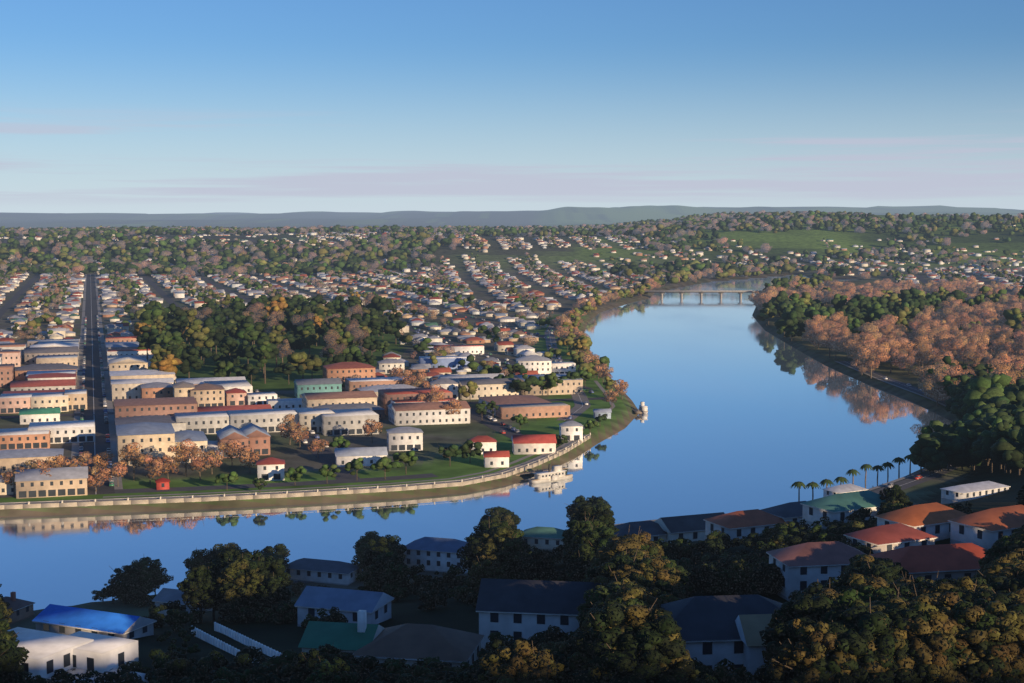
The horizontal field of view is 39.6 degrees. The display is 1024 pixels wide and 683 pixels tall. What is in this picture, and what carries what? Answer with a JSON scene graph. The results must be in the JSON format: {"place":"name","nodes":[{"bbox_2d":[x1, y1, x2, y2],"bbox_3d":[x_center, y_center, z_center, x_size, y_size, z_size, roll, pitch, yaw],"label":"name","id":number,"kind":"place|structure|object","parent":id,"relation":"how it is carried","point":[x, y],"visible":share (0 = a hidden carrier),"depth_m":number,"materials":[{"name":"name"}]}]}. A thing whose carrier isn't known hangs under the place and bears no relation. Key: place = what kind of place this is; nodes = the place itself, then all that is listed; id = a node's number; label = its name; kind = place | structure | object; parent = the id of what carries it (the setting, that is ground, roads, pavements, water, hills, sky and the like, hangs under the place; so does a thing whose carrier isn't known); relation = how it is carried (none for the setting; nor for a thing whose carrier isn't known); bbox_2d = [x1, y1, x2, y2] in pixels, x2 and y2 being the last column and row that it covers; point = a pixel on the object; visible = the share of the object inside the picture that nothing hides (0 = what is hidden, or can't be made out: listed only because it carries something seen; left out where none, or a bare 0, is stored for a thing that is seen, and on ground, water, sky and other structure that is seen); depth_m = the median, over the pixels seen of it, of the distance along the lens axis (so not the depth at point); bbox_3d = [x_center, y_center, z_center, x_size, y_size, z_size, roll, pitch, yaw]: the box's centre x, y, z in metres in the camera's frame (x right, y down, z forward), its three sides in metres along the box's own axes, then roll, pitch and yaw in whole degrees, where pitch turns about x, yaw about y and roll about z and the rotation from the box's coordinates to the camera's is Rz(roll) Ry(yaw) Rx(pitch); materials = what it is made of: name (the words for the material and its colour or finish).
{"place":"outdoors","nodes":[
{"label":"outdoors","id":0,"kind":"place"},
{"bbox_2d":[0,275,951,609],"bbox_3d":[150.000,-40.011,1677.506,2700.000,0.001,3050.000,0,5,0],"label":"river","id":1,"kind":"structure","parent":0,"point":[746,411],"depth_m":584.92,"materials":[{"name":"liquid"}]},
{"bbox_2d":[0,290,760,508],"bbox_3d":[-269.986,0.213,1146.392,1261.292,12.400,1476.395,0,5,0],"label":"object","id":2,"kind":"object","parent":1,"relation":"in","point":[554,473],"visible":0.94,"depth_m":522.63,"materials":[{"name":"beige concrete"}]},
{"bbox_2d":[0,205,1023,669],"bbox_3d":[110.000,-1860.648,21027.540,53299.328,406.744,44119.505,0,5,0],"label":"ground","id":3,"kind":"structure","parent":0,"point":[456,615],"depth_m":1063.63,"materials":[{"name":"green plant"}]},
{"bbox_2d":[0,335,611,498],"bbox_3d":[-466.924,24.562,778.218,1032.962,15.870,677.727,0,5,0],"label":"city buildings","id":4,"kind":"structure","parent":3,"relation":"on","point":[158,413],"depth_m":691.93,"materials":[{"name":"beige paint"}]},
{"bbox_2d":[0,217,1023,380],"bbox_3d":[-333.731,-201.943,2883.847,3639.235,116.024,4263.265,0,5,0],"label":"town houses","id":5,"kind":"structure","parent":3,"relation":"on","point":[68,315],"depth_m":2020.96,"materials":[{"name":"white paint"}]},
{"bbox_2d":[3,481,1023,682],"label":"foreground houses","id":6,"kind":"structure","parent":3,"relation":"on","point":[714,630],"depth_m":208.88,"materials":[{"name":"white paint"}]},
{"bbox_2d":[791,454,921,499],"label":"palm trees","id":7,"kind":"object","parent":3,"relation":"on","point":[841,479],"visible":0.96,"depth_m":546.20,"materials":[{"name":"green plant"}]},
{"bbox_2d":[0,234,1023,585],"bbox_3d":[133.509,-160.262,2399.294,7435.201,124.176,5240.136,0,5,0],"label":"roads","id":8,"kind":"structure","parent":0,"point":[90,350],"depth_m":704.13,"materials":[{"name":"grey asphalt"}]},
{"bbox_2d":[78,310,941,487],"bbox_3d":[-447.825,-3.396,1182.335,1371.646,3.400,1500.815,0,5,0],"label":"cars","id":9,"kind":"object","parent":8,"relation":"on","point":[514,429],"visible":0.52,"depth_m":805.90,"materials":[{"name":"paint"}]},
{"bbox_2d":[0,0,1023,213],"label":"sky","id":10,"kind":"structure","parent":0,"point":[107,106],"materials":[{"name":"blue"}]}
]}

